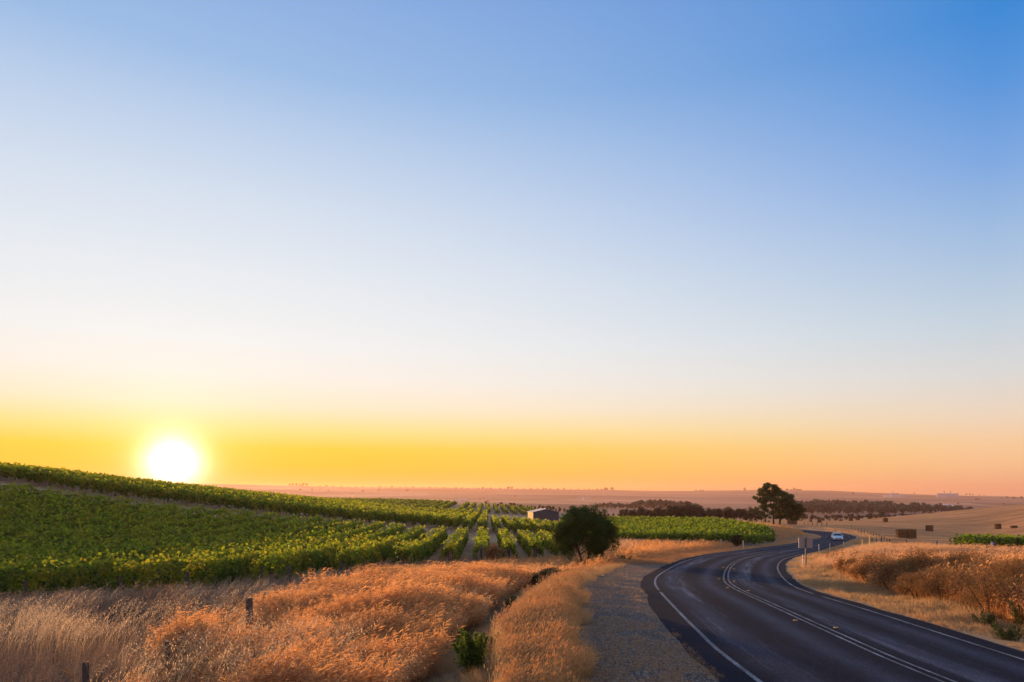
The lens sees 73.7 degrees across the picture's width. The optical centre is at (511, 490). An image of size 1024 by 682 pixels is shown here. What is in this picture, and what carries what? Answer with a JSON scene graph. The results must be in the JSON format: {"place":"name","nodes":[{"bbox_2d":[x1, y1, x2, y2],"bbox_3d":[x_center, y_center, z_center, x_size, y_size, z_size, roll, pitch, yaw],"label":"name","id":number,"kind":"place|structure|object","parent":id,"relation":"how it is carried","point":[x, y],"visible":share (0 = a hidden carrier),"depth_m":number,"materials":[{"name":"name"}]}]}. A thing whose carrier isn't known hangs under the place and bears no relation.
{"place":"outdoors","nodes":[
{"label":"outdoors","id":0,"kind":"place"},
{"bbox_2d":[0,600,190,681],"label":"dry grass","id":1,"kind":"structure","parent":0,"point":[77,656],"depth_m":13.80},
{"bbox_2d":[0,476,1023,681],"bbox_3d":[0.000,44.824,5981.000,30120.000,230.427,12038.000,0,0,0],"label":"ground","id":2,"kind":"structure","parent":0,"point":[971,520],"depth_m":167.29,"materials":[{"name":"soil"}]},
{"bbox_2d":[0,482,36,494],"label":"vine row","id":3,"kind":"object","parent":2,"relation":"on","point":[8,486],"visible":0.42,"depth_m":70.17,"materials":[{"name":"green plant"}]},
{"bbox_2d":[0,486,64,504],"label":"vine row","id":4,"kind":"object","parent":2,"relation":"on","point":[44,491],"visible":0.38,"depth_m":68.90,"materials":[{"name":"green plant"}]},
{"bbox_2d":[0,490,89,508],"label":"vine row","id":5,"kind":"object","parent":2,"relation":"on","point":[16,495],"visible":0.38,"depth_m":66.36,"materials":[{"name":"green plant"}]},
{"bbox_2d":[0,493,112,514],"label":"vine row","id":6,"kind":"object","parent":2,"relation":"on","point":[50,500],"visible":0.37,"depth_m":64.55,"materials":[{"name":"green plant"}]},
{"bbox_2d":[0,495,138,520],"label":"vine row","id":7,"kind":"object","parent":2,"relation":"on","point":[28,508],"visible":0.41,"depth_m":62.42,"materials":[{"name":"green plant"}]},
{"bbox_2d":[0,499,159,527],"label":"vine row","id":8,"kind":"object","parent":2,"relation":"on","point":[28,514],"visible":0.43,"depth_m":59.60,"materials":[{"name":"green plant"}]},
{"bbox_2d":[82,661,89,681],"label":"fence post","id":9,"kind":"object","parent":2,"relation":"on","point":[85,674],"visible":0.83,"depth_m":9.57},
{"bbox_2d":[0,464,172,482],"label":"vine row","id":10,"kind":"object","parent":2,"relation":"on","point":[2,473],"visible":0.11,"depth_m":94.35,"materials":[{"name":"green plant"}]},
{"bbox_2d":[0,502,184,537],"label":"vine row","id":11,"kind":"object","parent":2,"relation":"on","point":[91,514],"visible":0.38,"depth_m":57.29,"materials":[{"name":"green plant"}]},
{"bbox_2d":[0,505,208,546],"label":"vine row","id":12,"kind":"object","parent":2,"relation":"on","point":[116,516],"visible":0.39,"depth_m":54.72,"materials":[{"name":"green plant"}]},
{"bbox_2d":[0,507,232,555],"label":"vine row","id":13,"kind":"object","parent":2,"relation":"on","point":[51,534],"visible":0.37,"depth_m":53.50,"materials":[{"name":"green plant"}]},
{"bbox_2d":[0,509,257,561],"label":"vine row","id":14,"kind":"object","parent":2,"relation":"on","point":[153,527],"visible":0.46,"depth_m":49.53,"materials":[{"name":"green plant"}]},
{"bbox_2d":[3,464,257,491],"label":"vine row","id":15,"kind":"object","parent":2,"relation":"on","point":[23,472],"visible":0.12,"depth_m":90.40,"materials":[{"name":"green plant"}]},
{"bbox_2d":[0,511,281,574],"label":"vine row","id":16,"kind":"object","parent":2,"relation":"on","point":[241,519],"visible":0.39,"depth_m":47.41,"materials":[{"name":"green plant"}]},
{"bbox_2d":[26,469,258,491],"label":"vine row","id":17,"kind":"object","parent":2,"relation":"on","point":[38,475],"visible":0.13,"depth_m":91.62,"materials":[{"name":"green plant"}]},
{"bbox_2d":[47,471,250,491],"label":"vine row","id":18,"kind":"object","parent":2,"relation":"on","point":[63,478],"visible":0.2,"depth_m":91.99,"materials":[{"name":"green plant"}]},
{"bbox_2d":[0,513,301,590],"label":"vine row","id":19,"kind":"object","parent":2,"relation":"on","point":[261,522],"visible":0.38,"depth_m":43.60,"materials":[{"name":"green plant"}]},
{"bbox_2d":[0,514,324,597],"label":"vine row","id":20,"kind":"object","parent":2,"relation":"on","point":[11,567],"visible":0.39,"depth_m":36.15,"materials":[{"name":"green plant"}]},
{"bbox_2d":[13,518,343,598],"bbox_3d":[-19.246,3.883,53.007,1.671,2.507,54.833,0,0,-2],"label":"vine row","id":21,"kind":"object","parent":2,"relation":"on","point":[67,572],"visible":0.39,"depth_m":30.68,"materials":[{"name":"green plant"}]},
{"bbox_2d":[70,476,298,495],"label":"vine row","id":22,"kind":"object","parent":2,"relation":"on","point":[81,481],"visible":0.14,"depth_m":92.94,"materials":[{"name":"green plant"}]},
{"bbox_2d":[91,478,287,494],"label":"vine row","id":23,"kind":"object","parent":2,"relation":"on","point":[97,484],"visible":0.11,"depth_m":93.53,"materials":[{"name":"green plant"}]},
{"bbox_2d":[0,560,421,680],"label":"wild oats","id":24,"kind":"object","parent":2,"relation":"on","point":[41,619],"visible":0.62,"depth_m":16.53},
{"bbox_2d":[113,481,332,498],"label":"vine row","id":25,"kind":"object","parent":2,"relation":"on","point":[125,487],"visible":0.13,"depth_m":94.27,"materials":[{"name":"green plant"}]},
{"bbox_2d":[105,518,364,596],"bbox_3d":[-16.887,3.995,54.042,1.669,2.412,52.633,0,0,-2],"label":"vine row","id":26,"kind":"object","parent":2,"relation":"on","point":[170,563],"visible":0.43,"depth_m":32.65,"materials":[{"name":"green plant"}]},
{"bbox_2d":[137,485,340,499],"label":"vine row","id":27,"kind":"object","parent":2,"relation":"on","point":[153,494],"visible":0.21,"depth_m":95.37,"materials":[{"name":"green plant"}]},
{"bbox_2d":[246,598,252,629],"bbox_3d":[-6.467,3.367,16.802,0.181,1.431,0.175,0,0,-6],"label":"fence post","id":28,"kind":"object","parent":2,"relation":"on","point":[249,601],"visible":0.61,"depth_m":16.73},
{"bbox_2d":[158,486,353,501],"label":"vine row","id":29,"kind":"object","parent":2,"relation":"on","point":[176,492],"visible":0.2,"depth_m":97.54,"materials":[{"name":"green plant"}]},
{"bbox_2d":[0,475,517,534],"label":"headland grass","id":30,"kind":"structure","parent":2,"relation":"on","point":[65,488],"depth_m":91.35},
{"bbox_2d":[0,552,534,627],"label":"dry grass","id":31,"kind":"structure","parent":2,"relation":"on","point":[139,597],"depth_m":23.54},
{"bbox_2d":[183,490,356,504],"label":"vine row","id":32,"kind":"object","parent":2,"relation":"on","point":[196,499],"visible":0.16,"depth_m":98.72,"materials":[{"name":"green plant"}]},
{"bbox_2d":[177,521,386,592],"bbox_3d":[-14.491,3.993,54.529,1.669,2.659,51.959,0,0,-2],"label":"vine row","id":33,"kind":"object","parent":2,"relation":"on","point":[211,562],"visible":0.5,"depth_m":33.72,"materials":[{"name":"green plant"}]},
{"bbox_2d":[204,492,372,506],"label":"vine row","id":34,"kind":"object","parent":2,"relation":"on","point":[215,500],"visible":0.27,"depth_m":99.70,"materials":[{"name":"green plant"}]},
{"bbox_2d":[225,494,380,508],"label":"vine row","id":35,"kind":"object","parent":2,"relation":"on","point":[235,503],"visible":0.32,"depth_m":100.98,"materials":[{"name":"green plant"}]},
{"bbox_2d":[126,582,487,681],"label":"feather grass","id":36,"kind":"structure","parent":2,"relation":"on","point":[433,642],"depth_m":12.62,"materials":[{"name":"plant"}]},
{"bbox_2d":[51,551,576,681],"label":"dead stalks","id":37,"kind":"object","parent":2,"relation":"on","point":[248,618],"visible":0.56,"depth_m":12.33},
{"bbox_2d":[245,497,386,511],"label":"vine row","id":38,"kind":"object","parent":2,"relation":"on","point":[260,502],"visible":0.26,"depth_m":102.20,"materials":[{"name":"green plant"}]},
{"bbox_2d":[88,559,546,681],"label":"wild oats","id":39,"kind":"object","parent":2,"relation":"on","point":[204,654],"visible":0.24,"depth_m":10.83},
{"bbox_2d":[248,523,406,585],"bbox_3d":[-12.186,4.147,55.713,1.702,2.809,50.134,0,0,-2],"label":"vine row","id":40,"kind":"object","parent":2,"relation":"on","point":[317,557],"visible":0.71,"depth_m":37.69,"materials":[{"name":"green plant"}]},
{"bbox_2d":[266,499,399,513],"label":"vine row","id":41,"kind":"object","parent":2,"relation":"on","point":[277,504],"visible":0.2,"depth_m":103.25,"materials":[{"name":"green plant"}]},
{"bbox_2d":[285,500,407,514],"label":"vine row","id":42,"kind":"object","parent":2,"relation":"on","point":[296,506],"visible":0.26,"depth_m":103.83,"materials":[{"name":"green plant"}]},
{"bbox_2d":[304,503,414,516],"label":"vine row","id":43,"kind":"object","parent":2,"relation":"on","point":[317,510],"visible":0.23,"depth_m":105.37,"materials":[{"name":"green plant"}]},
{"bbox_2d":[323,504,420,518],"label":"vine row","id":44,"kind":"object","parent":2,"relation":"on","point":[333,510],"visible":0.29,"depth_m":106.70,"materials":[{"name":"green plant"}]},
{"bbox_2d":[177,553,574,681],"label":"straw grass","id":45,"kind":"structure","parent":2,"relation":"on","point":[376,619],"depth_m":14.92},
{"bbox_2d":[332,524,426,573],"bbox_3d":[-9.794,4.324,58.230,1.740,2.856,44.146,0,0,-2],"label":"vine row","id":46,"kind":"object","parent":2,"relation":"on","point":[364,552],"visible":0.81,"depth_m":44.18,"materials":[{"name":"green plant"}]},
{"bbox_2d":[342,505,429,520],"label":"vine row","id":47,"kind":"object","parent":2,"relation":"on","point":[353,513],"visible":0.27,"depth_m":107.78,"materials":[{"name":"green plant"}]},
{"bbox_2d":[240,560,540,630],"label":"feather grass","id":48,"kind":"structure","parent":2,"relation":"on","point":[415,579],"depth_m":23.90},
{"bbox_2d":[360,507,436,521],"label":"vine row","id":49,"kind":"object","parent":2,"relation":"on","point":[371,514],"visible":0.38,"depth_m":107.92,"materials":[{"name":"green plant"}]},
{"bbox_2d":[377,507,443,522],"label":"vine row","id":50,"kind":"object","parent":2,"relation":"on","point":[392,516],"visible":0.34,"depth_m":109.96,"materials":[{"name":"green plant"}]},
{"bbox_2d":[390,525,448,566],"bbox_3d":[-7.558,4.587,61.961,1.659,2.702,40.122,0,0,-2],"label":"vine row","id":51,"kind":"object","parent":2,"relation":"on","point":[414,549],"visible":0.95,"depth_m":50.53,"materials":[{"name":"green plant"}]},
{"bbox_2d":[395,508,452,523],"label":"vine row","id":52,"kind":"object","parent":2,"relation":"on","point":[405,517],"visible":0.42,"depth_m":111.56,"materials":[{"name":"green plant"}]},
{"bbox_2d":[412,508,459,525],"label":"vine row","id":53,"kind":"object","parent":2,"relation":"on","point":[422,519],"visible":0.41,"depth_m":114.29,"materials":[{"name":"green plant"}]},
{"bbox_2d":[428,508,466,526],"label":"vine row","id":54,"kind":"object","parent":2,"relation":"on","point":[438,519],"visible":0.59,"depth_m":116.30,"materials":[{"name":"green plant"}]},
{"bbox_2d":[438,527,468,563],"bbox_3d":[-5.365,4.988,67.254,1.622,2.424,32.302,0,0,-2],"label":"vine row","id":55,"kind":"object","parent":2,"relation":"on","point":[457,543],"visible":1,"depth_m":57.80,"materials":[{"name":"green plant"}]},
{"bbox_2d":[445,508,473,527],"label":"vine row","id":56,"kind":"object","parent":2,"relation":"on","point":[456,521],"visible":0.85,"depth_m":122.00,"materials":[{"name":"green plant"}]},
{"bbox_2d":[356,526,572,564],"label":"inter row grass","id":57,"kind":"structure","parent":2,"relation":"on","point":[482,549],"depth_m":69.09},
{"bbox_2d":[452,628,489,674],"bbox_3d":[-0.692,2.757,11.634,0.677,0.815,0.592,0,0,-24],"label":"weed plant","id":58,"kind":"object","parent":2,"relation":"on","point":[474,651],"visible":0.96,"depth_m":11.51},
{"bbox_2d":[462,508,481,528],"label":"vine row","id":59,"kind":"object","parent":2,"relation":"on","point":[471,519],"visible":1,"depth_m":126.06,"materials":[{"name":"green plant"}]},
{"bbox_2d":[472,526,489,560],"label":"vine row","id":60,"kind":"object","parent":2,"relation":"on","point":[482,537],"visible":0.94,"depth_m":61.07,"materials":[{"name":"green plant"}]},
{"bbox_2d":[477,509,487,529],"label":"vine row","id":61,"kind":"object","parent":2,"relation":"on","point":[482,518],"visible":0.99,"depth_m":122.07,"materials":[{"name":"green plant"}]},
{"bbox_2d":[484,542,504,560],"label":"bush","id":62,"kind":"object","parent":2,"relation":"on","point":[489,553],"visible":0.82,"depth_m":53.82,"materials":[{"name":"brown plant"}]},
{"bbox_2d":[491,515,501,530],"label":"vine row","id":63,"kind":"object","parent":2,"relation":"on","point":[495,520],"visible":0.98,"depth_m":118.21,"materials":[{"name":"green plant"}]},
{"bbox_2d":[496,527,517,559],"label":"vine row","id":64,"kind":"object","parent":2,"relation":"on","point":[505,540],"visible":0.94,"depth_m":62.06,"materials":[{"name":"green plant"}]},
{"bbox_2d":[501,515,516,533],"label":"vine row","id":65,"kind":"object","parent":2,"relation":"on","point":[507,523],"visible":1,"depth_m":121.87,"materials":[{"name":"green plant"}]},
{"bbox_2d":[411,564,613,681],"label":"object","id":66,"kind":"structure","parent":2,"relation":"on","point":[448,662],"depth_m":12.84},
{"bbox_2d":[414,552,620,577],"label":"feather grass","id":67,"kind":"structure","parent":2,"relation":"on","point":[544,561],"depth_m":47.79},
{"bbox_2d":[512,516,531,531],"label":"vine row","id":68,"kind":"object","parent":2,"relation":"on","point":[522,524],"visible":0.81,"depth_m":125.09,"materials":[{"name":"green plant"}]},
{"bbox_2d":[516,529,543,557],"bbox_3d":[1.639,5.367,72.925,1.640,2.513,27.419,0,0,-2],"label":"vine row","id":69,"kind":"object","parent":2,"relation":"on","point":[527,543],"visible":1,"depth_m":64.38,"materials":[{"name":"green plant"}]},
{"bbox_2d":[522,517,545,532],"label":"vine row","id":70,"kind":"object","parent":2,"relation":"on","point":[534,525],"visible":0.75,"depth_m":124.92,"materials":[{"name":"green plant"}]},
{"bbox_2d":[522,569,557,585],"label":"bush","id":71,"kind":"object","parent":2,"relation":"on","point":[543,572],"visible":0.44,"depth_m":32.59,"materials":[{"name":"grey plant"}]},
{"bbox_2d":[527,508,558,520],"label":"shed","id":72,"kind":"structure","parent":2,"relation":"on","point":[544,514],"depth_m":219.31,"materials":[{"name":"grey metal"}]},
{"bbox_2d":[533,518,556,533],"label":"vine row","id":73,"kind":"object","parent":2,"relation":"on","point":[549,528],"visible":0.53,"depth_m":126.94,"materials":[{"name":"green plant"}]},
{"bbox_2d":[534,529,569,556],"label":"vine row","id":74,"kind":"object","parent":2,"relation":"on","point":[547,537],"visible":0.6,"depth_m":69.98,"materials":[{"name":"green plant"}]},
{"bbox_2d":[549,503,620,563],"bbox_3d":[5.553,3.572,51.139,4.982,5.318,4.474,0,0,32],"label":"round tree","id":75,"kind":"object","parent":2,"relation":"on","point":[578,521],"visible":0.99,"depth_m":50.38,"materials":[{"name":"green plant"}]},
{"bbox_2d":[568,554,726,681],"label":"gravel","id":76,"kind":"structure","parent":2,"relation":"on","point":[636,663],"depth_m":12.48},
{"bbox_2d":[573,520,777,554],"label":"straw grass","id":77,"kind":"structure","parent":2,"relation":"on","point":[624,541],"depth_m":86.34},
{"bbox_2d":[587,529,772,541],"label":"vine row","id":78,"kind":"object","parent":2,"relation":"on","point":[761,533],"visible":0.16,"depth_m":105.34,"materials":[{"name":"green plant"}]},
{"bbox_2d":[590,528,773,541],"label":"vine row","id":79,"kind":"object","parent":2,"relation":"on","point":[747,531],"visible":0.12,"depth_m":109.17,"materials":[{"name":"green plant"}]},
{"bbox_2d":[616,529,769,542],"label":"vine row","id":80,"kind":"object","parent":2,"relation":"on","point":[626,536],"visible":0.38,"depth_m":101.30,"materials":[{"name":"green plant"}]},
{"bbox_2d":[570,520,822,569],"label":"verge grass","id":81,"kind":"structure","parent":2,"relation":"on","point":[653,551],"depth_m":68.88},
{"bbox_2d":[646,530,764,543],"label":"vine row","id":82,"kind":"object","parent":2,"relation":"on","point":[682,537],"visible":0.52,"depth_m":99.21,"materials":[{"name":"green plant"}]},
{"bbox_2d":[702,529,759,544],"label":"vine row","id":83,"kind":"object","parent":2,"relation":"on","point":[744,536],"visible":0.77,"depth_m":97.85,"materials":[{"name":"green plant"}]},
{"bbox_2d":[752,482,780,523],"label":"gum tree","id":84,"kind":"object","parent":2,"relation":"on","point":[766,493],"visible":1,"depth_m":201.66,"materials":[{"name":"green plant"}]},
{"bbox_2d":[772,490,806,524],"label":"gum tree","id":85,"kind":"object","parent":2,"relation":"on","point":[789,506],"visible":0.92,"depth_m":206.85,"materials":[{"name":"green plant"}]},
{"bbox_2d":[799,537,812,566],"bbox_3d":[21.526,4.684,50.020,0.980,2.550,0.100,0,0,6],"label":"road sign","id":86,"kind":"object","parent":2,"relation":"on","point":[805,542],"visible":0.91,"depth_m":50.00,"materials":[{"name":"metal"}]},
{"bbox_2d":[755,522,905,543],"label":"fringe grass","id":87,"kind":"structure","parent":2,"relation":"on","point":[864,536],"depth_m":159.85,"materials":[{"name":"plant"}]},
{"bbox_2d":[834,556,859,571],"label":"dry bush","id":88,"kind":"object","parent":2,"relation":"on","point":[842,565],"visible":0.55,"depth_m":41.45,"materials":[{"name":"brown plant"}]},
{"bbox_2d":[844,560,884,583],"bbox_3d":[17.878,4.175,34.444,1.952,1.418,1.754,0,0,37],"label":"dry bush","id":89,"kind":"object","parent":2,"relation":"on","point":[859,568],"visible":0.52,"depth_m":34.31,"materials":[{"name":"brown plant"}]},
{"bbox_2d":[863,558,920,591],"bbox_3d":[16.324,3.717,29.468,2.364,1.648,2.515,0,0,0],"label":"dry bush","id":90,"kind":"object","parent":2,"relation":"on","point":[885,573],"visible":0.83,"depth_m":29.23,"materials":[{"name":"brown plant"}]},
{"bbox_2d":[786,537,1023,650],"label":"verge grass","id":91,"kind":"structure","parent":2,"relation":"on","point":[932,607],"depth_m":23.49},
{"bbox_2d":[799,540,1023,568],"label":"dry grass","id":92,"kind":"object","parent":2,"relation":"on","point":[877,547],"visible":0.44,"depth_m":68.66,"materials":[{"name":"beige plant"}]},
{"bbox_2d":[893,571,936,598],"bbox_3d":[15.145,3.604,25.305,1.609,1.289,1.607,0,0,0],"label":"dry bush","id":93,"kind":"object","parent":2,"relation":"on","point":[902,587],"visible":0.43,"depth_m":25.41,"materials":[{"name":"brown plant"}]},
{"bbox_2d":[823,541,1023,598],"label":"dead stalks","id":94,"kind":"object","parent":2,"relation":"on","point":[936,561],"visible":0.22,"depth_m":30.39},
{"bbox_2d":[903,546,945,571],"bbox_3d":[18.318,3.402,29.862,2.287,1.867,2.514,0,0,21],"label":"dry bush","id":95,"kind":"object","parent":2,"relation":"on","point":[918,560],"visible":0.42,"depth_m":29.66,"materials":[{"name":"brown plant"}]},
{"bbox_2d":[905,565,976,601],"bbox_3d":[15.043,3.353,23.869,2.334,1.531,1.965,0,0,34],"label":"dry bush","id":96,"kind":"object","parent":2,"relation":"on","point":[929,588],"visible":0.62,"depth_m":23.77,"materials":[{"name":"brown plant"}]},
{"bbox_2d":[929,557,996,582],"bbox_3d":[16.421,3.213,24.971,2.185,1.666,2.065,0,0,-18],"label":"dry bush","id":97,"kind":"object","parent":2,"relation":"on","point":[957,568],"visible":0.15,"depth_m":24.99,"materials":[{"name":"brown plant"}]},
{"bbox_2d":[944,546,997,571],"bbox_3d":[18.528,3.116,27.502,2.282,1.803,2.122,0,0,-20],"label":"dry bush","id":98,"kind":"object","parent":2,"relation":"on","point":[955,557],"visible":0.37,"depth_m":27.54,"materials":[{"name":"brown plant"}]},
{"bbox_2d":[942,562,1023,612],"bbox_3d":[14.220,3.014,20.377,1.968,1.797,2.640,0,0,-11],"label":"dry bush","id":99,"kind":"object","parent":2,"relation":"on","point":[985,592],"visible":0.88,"depth_m":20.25,"materials":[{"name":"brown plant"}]},
{"bbox_2d":[971,611,997,626],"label":"weed plant","id":100,"kind":"object","parent":2,"relation":"on","point":[990,618],"visible":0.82,"depth_m":18.41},
{"bbox_2d":[958,534,1023,545],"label":"vine row","id":101,"kind":"object","parent":2,"relation":"on","point":[972,541],"visible":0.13,"depth_m":91.13,"materials":[{"name":"green plant"}]},
{"bbox_2d":[966,533,1023,546],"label":"vine row","id":102,"kind":"object","parent":2,"relation":"on","point":[1006,539],"visible":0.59,"depth_m":87.76,"materials":[{"name":"green plant"}]},
{"bbox_2d":[978,556,1023,587],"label":"dry bush","id":103,"kind":"object","parent":2,"relation":"on","point":[1010,563],"visible":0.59,"depth_m":21.75,"materials":[{"name":"brown plant"}]},
{"bbox_2d":[990,621,1023,641],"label":"weed plant","id":104,"kind":"object","parent":2,"relation":"on","point":[1008,634],"visible":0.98,"depth_m":16.10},
{"bbox_2d":[1006,600,1023,626],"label":"weed plant","id":105,"kind":"object","parent":2,"relation":"on","point":[1019,617],"visible":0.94,"depth_m":18.47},
{"bbox_2d":[0,0,1023,496],"label":"sky","id":106,"kind":"structure","parent":0,"point":[657,245],"materials":[{"name":"blue"}]},
{"bbox_2d":[482,579,603,681],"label":"foxtail grass","id":107,"kind":"structure","parent":0,"point":[537,641],"depth_m":11.66,"materials":[{"name":"plant"}]},
{"bbox_2d":[522,561,624,600],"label":"foxtail grass","id":108,"kind":"structure","parent":0,"point":[574,576],"depth_m":26.42,"materials":[{"name":"plant"}]},
{"bbox_2d":[640,530,1023,681],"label":"road","id":109,"kind":"structure","parent":0,"point":[761,614],"depth_m":15.74,"materials":[{"name":"asphalt"}]},
{"bbox_2d":[800,541,1023,560],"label":"bank grass","id":110,"kind":"structure","parent":0,"point":[897,555],"depth_m":65.35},
{"bbox_2d":[828,547,1023,623],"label":"bank grass","id":111,"kind":"structure","parent":0,"point":[1003,609],"depth_m":23.80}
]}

